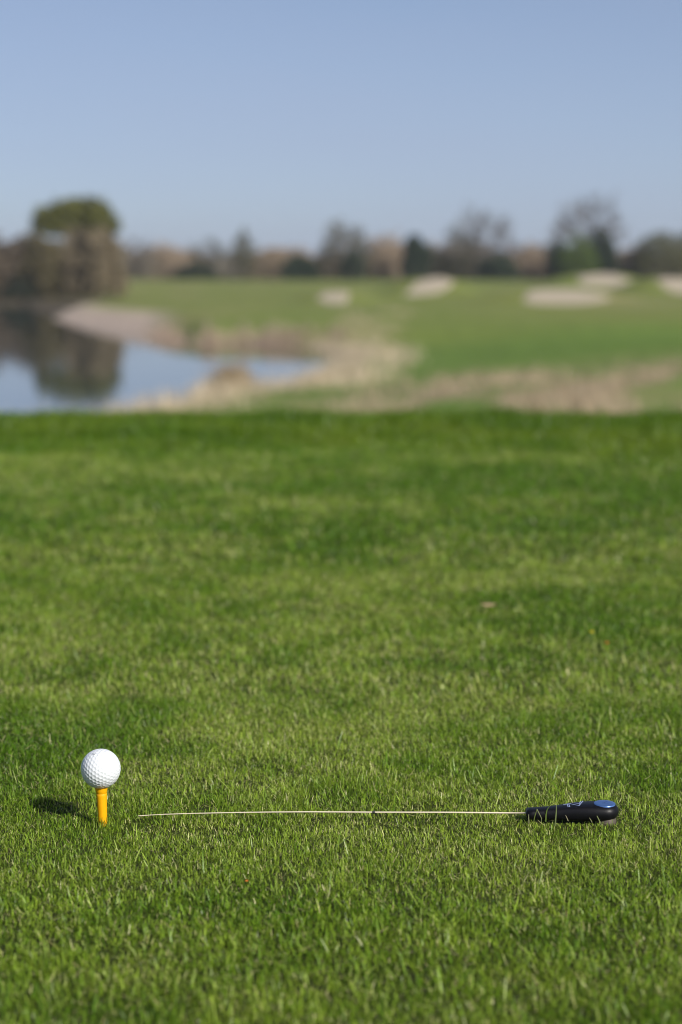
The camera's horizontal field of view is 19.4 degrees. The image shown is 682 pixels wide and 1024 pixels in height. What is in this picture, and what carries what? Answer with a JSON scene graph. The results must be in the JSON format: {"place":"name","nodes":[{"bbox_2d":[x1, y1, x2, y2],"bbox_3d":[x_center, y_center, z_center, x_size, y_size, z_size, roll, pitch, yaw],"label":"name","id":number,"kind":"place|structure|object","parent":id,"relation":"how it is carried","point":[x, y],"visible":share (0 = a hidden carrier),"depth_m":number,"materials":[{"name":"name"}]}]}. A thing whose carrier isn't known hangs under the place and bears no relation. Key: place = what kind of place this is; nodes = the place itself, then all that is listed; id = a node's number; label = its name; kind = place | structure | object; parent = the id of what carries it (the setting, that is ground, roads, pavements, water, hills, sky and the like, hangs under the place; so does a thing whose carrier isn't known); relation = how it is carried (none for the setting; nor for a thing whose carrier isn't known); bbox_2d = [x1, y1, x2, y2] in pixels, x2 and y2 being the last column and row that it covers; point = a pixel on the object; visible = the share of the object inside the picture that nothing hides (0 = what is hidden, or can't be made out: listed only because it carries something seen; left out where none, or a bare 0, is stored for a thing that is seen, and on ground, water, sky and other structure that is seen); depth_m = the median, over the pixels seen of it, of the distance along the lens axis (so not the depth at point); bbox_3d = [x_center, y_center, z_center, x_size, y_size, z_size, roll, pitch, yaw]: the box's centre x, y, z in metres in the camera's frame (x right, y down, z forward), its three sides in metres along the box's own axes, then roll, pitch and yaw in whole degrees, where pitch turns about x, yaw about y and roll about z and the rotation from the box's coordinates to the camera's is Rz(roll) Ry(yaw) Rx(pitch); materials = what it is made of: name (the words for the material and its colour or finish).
{"place":"outdoors","nodes":[
{"label":"outdoors","id":0,"kind":"place"},
{"bbox_2d":[0,304,364,414],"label":"water","id":1,"kind":"structure","parent":0,"point":[49,362],"depth_m":76.28,"materials":[{"name":"blue liquid"}]},
{"bbox_2d":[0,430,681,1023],"bbox_3d":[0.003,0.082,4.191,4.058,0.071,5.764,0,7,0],"label":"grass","id":2,"kind":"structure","parent":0,"point":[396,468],"depth_m":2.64,"materials":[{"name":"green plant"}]},
{"bbox_2d":[0,274,681,1023],"bbox_3d":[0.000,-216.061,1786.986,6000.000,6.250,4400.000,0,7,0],"label":"ground","id":3,"kind":"structure","parent":0,"point":[450,326],"depth_m":3.36,"materials":[{"name":"green plant"}]},
{"bbox_2d":[0,276,36,299],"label":"willow scrub","id":4,"kind":"object","parent":3,"relation":"on","point":[15,288],"visible":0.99,"depth_m":210.72,"materials":[{"name":"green plant"}]},
{"bbox_2d":[0,232,55,296],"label":"willow scrub","id":5,"kind":"object","parent":3,"relation":"on","point":[10,255],"visible":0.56,"depth_m":214.81,"materials":[{"name":"brown plant"}]},
{"bbox_2d":[11,230,87,297],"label":"willow scrub","id":6,"kind":"object","parent":3,"relation":"on","point":[40,248],"visible":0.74,"depth_m":212.61,"materials":[{"name":"brown plant"}]},
{"bbox_2d":[27,195,122,237],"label":"umbrella tree","id":7,"kind":"object","parent":3,"relation":"on","point":[56,218],"visible":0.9,"depth_m":217.62,"materials":[{"name":"green plant"}]},
{"bbox_2d":[50,224,129,297],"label":"willow scrub","id":8,"kind":"object","parent":3,"relation":"on","point":[93,258],"visible":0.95,"depth_m":211.98,"materials":[{"name":"brown plant"}]},
{"bbox_2d":[95,787,107,825],"bbox_3d":[-0.257,0.329,2.146,0.014,0.069,0.014,-2,7,0],"label":"golf tee","id":9,"kind":"object","parent":3,"relation":"on","point":[101,796],"visible":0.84,"depth_m":2.14,"materials":[{"name":"yellow plastic"}]},
{"bbox_2d":[81,749,120,788],"bbox_3d":[-0.258,0.276,2.139,0.043,0.043,0.043,0,7,0],"label":"golf ball","id":10,"kind":"object","parent":9,"relation":"on","point":[101,768],"visible":1,"depth_m":2.12,"materials":[{"name":"white plastic"}]},
{"bbox_2d":[123,237,152,278],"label":"bare tree","id":11,"kind":"object","parent":3,"relation":"on","point":[135,256],"visible":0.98,"depth_m":297.43,"materials":[{"name":"grey plant"}]},
{"bbox_2d":[119,242,164,278],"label":"hedge bush","id":12,"kind":"object","parent":3,"relation":"on","point":[134,271],"visible":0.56,"depth_m":301.27,"materials":[{"name":"brown plant"}]},
{"bbox_2d":[140,238,189,279],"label":"hedge bush","id":13,"kind":"object","parent":3,"relation":"on","point":[177,260],"visible":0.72,"depth_m":302.39,"materials":[{"name":"brown plant"}]},
{"bbox_2d":[123,247,210,279],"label":"back hedge","id":14,"kind":"object","parent":3,"relation":"on","point":[186,253],"visible":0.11,"depth_m":315.88,"materials":[{"name":"brown plant"}]},
{"bbox_2d":[172,260,219,279],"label":"evergreen bush","id":15,"kind":"object","parent":3,"relation":"on","point":[193,271],"visible":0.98,"depth_m":298.84,"materials":[{"name":"green plant"}]},
{"bbox_2d":[188,236,228,268],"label":"bare tree","id":16,"kind":"object","parent":3,"relation":"on","point":[215,248],"visible":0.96,"depth_m":305.07,"materials":[{"name":"grey plant"}]},
{"bbox_2d":[171,252,245,279],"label":"back hedge","id":17,"kind":"object","parent":3,"relation":"on","point":[215,270],"visible":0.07,"depth_m":319.50,"materials":[{"name":"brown plant"}]},
{"bbox_2d":[6,306,436,413],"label":"reeds","id":18,"kind":"object","parent":3,"relation":"on","point":[230,380],"visible":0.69,"depth_m":62.67,"materials":[{"name":"beige plant"}]},
{"bbox_2d":[229,226,257,279],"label":"narrow tree","id":19,"kind":"object","parent":3,"relation":"on","point":[239,257],"visible":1,"depth_m":297.23,"materials":[{"name":"green plant"}]},
{"bbox_2d":[203,249,283,279],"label":"back hedge","id":20,"kind":"object","parent":3,"relation":"on","point":[229,265],"visible":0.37,"depth_m":315.63,"materials":[{"name":"brown plant"}]},
{"bbox_2d":[245,246,294,279],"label":"hedge bush","id":21,"kind":"object","parent":3,"relation":"on","point":[273,258],"visible":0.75,"depth_m":304.48,"materials":[{"name":"brown plant"}]},
{"bbox_2d":[233,246,310,279],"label":"back hedge","id":22,"kind":"object","parent":3,"relation":"on","point":[291,251],"visible":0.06,"depth_m":321.15,"materials":[{"name":"brown plant"}]},
{"bbox_2d":[278,252,321,279],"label":"evergreen bush","id":23,"kind":"object","parent":3,"relation":"on","point":[297,266],"visible":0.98,"depth_m":294.64,"materials":[{"name":"green plant"}]},
{"bbox_2d":[275,251,374,279],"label":"back hedge","id":24,"kind":"object","parent":3,"relation":"on","point":[336,268],"visible":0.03,"depth_m":318.29,"materials":[{"name":"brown plant"}]},
{"bbox_2d":[310,248,347,278],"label":"hedge bush","id":25,"kind":"object","parent":3,"relation":"on","point":[332,273],"visible":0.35,"depth_m":306.25,"materials":[{"name":"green plant"}]},
{"bbox_2d":[317,292,348,302],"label":"sand bunker","id":26,"kind":"object","parent":3,"relation":"on","point":[334,297],"visible":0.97,"depth_m":170.79},
{"bbox_2d":[315,217,375,278],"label":"rounded tree","id":27,"kind":"object","parent":3,"relation":"on","point":[336,235],"visible":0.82,"depth_m":301.42,"materials":[{"name":"grey plant"}]},
{"bbox_2d":[337,248,366,280],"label":"evergreen bush","id":28,"kind":"object","parent":3,"relation":"on","point":[351,267],"visible":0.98,"depth_m":293.12,"materials":[{"name":"green plant"}]},
{"bbox_2d":[335,248,397,278],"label":"back hedge","id":29,"kind":"object","parent":3,"relation":"on","point":[371,259],"visible":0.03,"depth_m":322.48,"materials":[{"name":"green plant"}]},
{"bbox_2d":[139,800,618,825],"bbox_3d":[0.041,0.323,2.156,0.520,0.023,0.032,1,9,0],"label":"golf tool","id":30,"kind":"object","parent":3,"relation":"on","point":[605,811],"visible":1,"depth_m":2.15,"materials":[{"name":"black plastic"}]},
{"bbox_2d":[361,229,410,279],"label":"hedge bush","id":31,"kind":"object","parent":3,"relation":"on","point":[383,268],"visible":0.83,"depth_m":302.37,"materials":[{"name":"brown plant"}]},
{"bbox_2d":[372,246,452,278],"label":"back hedge","id":32,"kind":"object","parent":3,"relation":"on","point":[393,271],"depth_m":318.28,"materials":[{"name":"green plant"}]},
{"bbox_2d":[400,233,434,279],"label":"evergreen bush","id":33,"kind":"object","parent":3,"relation":"on","point":[415,261],"visible":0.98,"depth_m":294.75,"materials":[{"name":"green plant"}]},
{"bbox_2d":[405,277,453,295],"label":"sand bunker","id":34,"kind":"object","parent":3,"relation":"on","point":[433,285],"visible":1,"depth_m":185.73},
{"bbox_2d":[191,338,681,415],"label":"dry grass","id":35,"kind":"structure","parent":3,"relation":"on","point":[547,380],"depth_m":48.95,"materials":[{"name":"beige plant"}]},
{"bbox_2d":[419,240,469,278],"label":"hedge bush","id":36,"kind":"object","parent":3,"relation":"on","point":[433,246],"visible":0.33,"depth_m":304.50,"materials":[{"name":"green plant"}]},
{"bbox_2d":[434,224,479,279],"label":"leafing bush","id":37,"kind":"object","parent":3,"relation":"on","point":[461,271],"visible":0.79,"depth_m":300.85,"materials":[{"name":"green plant"}]},
{"bbox_2d":[412,252,502,279],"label":"back hedge","id":38,"kind":"object","parent":3,"relation":"on","point":[447,273],"depth_m":313.60,"materials":[{"name":"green plant"}]},
{"bbox_2d":[438,239,500,279],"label":"hedge bush","id":39,"kind":"object","parent":3,"relation":"on","point":[473,264],"visible":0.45,"depth_m":302.04,"materials":[{"name":"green plant"}]},
{"bbox_2d":[442,201,531,275],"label":"bare tree","id":40,"kind":"object","parent":3,"relation":"on","point":[480,235],"visible":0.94,"depth_m":298.44,"materials":[{"name":"brown plant"}]},
{"bbox_2d":[474,249,521,280],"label":"evergreen bush","id":41,"kind":"object","parent":3,"relation":"on","point":[499,266],"visible":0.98,"depth_m":293.84,"materials":[{"name":"green plant"}]},
{"bbox_2d":[473,246,541,279],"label":"back hedge","id":42,"kind":"object","parent":3,"relation":"on","point":[493,255],"depth_m":319.79,"materials":[{"name":"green plant"}]},
{"bbox_2d":[509,240,552,280],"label":"hedge bush","id":43,"kind":"object","parent":3,"relation":"on","point":[531,264],"visible":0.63,"depth_m":302.59,"materials":[{"name":"brown plant"}]},
{"bbox_2d":[487,243,584,279],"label":"back hedge","id":44,"kind":"object","parent":3,"relation":"on","point":[514,252],"visible":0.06,"depth_m":315.74,"materials":[{"name":"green plant"}]},
{"bbox_2d":[541,238,572,280],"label":"evergreen bush","id":45,"kind":"object","parent":3,"relation":"on","point":[550,259],"visible":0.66,"depth_m":295.89,"materials":[{"name":"green plant"}]},
{"bbox_2d":[523,289,609,303],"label":"sand bunker","id":46,"kind":"object","parent":3,"relation":"on","point":[556,296],"visible":1,"depth_m":136.36},
{"bbox_2d":[554,232,600,276],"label":"leafing bush","id":47,"kind":"object","parent":3,"relation":"on","point":[582,253],"visible":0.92,"depth_m":292.66,"materials":[{"name":"green plant"}]},
{"bbox_2d":[542,190,633,273],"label":"bare tree","id":48,"kind":"object","parent":3,"relation":"on","point":[566,222],"visible":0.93,"depth_m":301.14,"materials":[{"name":"brown plant"}]},
{"bbox_2d":[586,227,619,273],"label":"evergreen bush","id":49,"kind":"object","parent":3,"relation":"on","point":[607,255],"visible":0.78,"depth_m":296.68,"materials":[{"name":"green plant"}]},
{"bbox_2d":[577,274,630,286],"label":"sand bunker","id":50,"kind":"object","parent":3,"relation":"on","point":[609,280],"visible":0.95,"depth_m":217.98},
{"bbox_2d":[616,245,652,277],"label":"hedge bush","id":51,"kind":"object","parent":3,"relation":"on","point":[623,261],"visible":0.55,"depth_m":300.41,"materials":[{"name":"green plant"}]},
{"bbox_2d":[600,244,675,276],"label":"back hedge","id":52,"kind":"object","parent":3,"relation":"on","point":[640,265],"visible":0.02,"depth_m":317.01,"materials":[{"name":"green plant"}]},
{"bbox_2d":[625,230,681,278],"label":"leafing bush","id":53,"kind":"object","parent":3,"relation":"on","point":[667,247],"visible":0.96,"depth_m":295.69,"materials":[{"name":"green plant"}]},
{"bbox_2d":[656,278,681,293],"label":"sand bunker","id":54,"kind":"object","parent":3,"relation":"on","point":[674,285],"visible":1,"depth_m":181.58},
{"bbox_2d":[0,403,681,461],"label":"fringe grass","id":55,"kind":"structure","parent":0,"point":[664,427],"depth_m":7.17,"materials":[{"name":"green plant"}]},
{"bbox_2d":[0,0,681,257],"label":"sky","id":56,"kind":"structure","parent":0,"point":[278,120],"materials":[{"name":"blue"}]}
]}

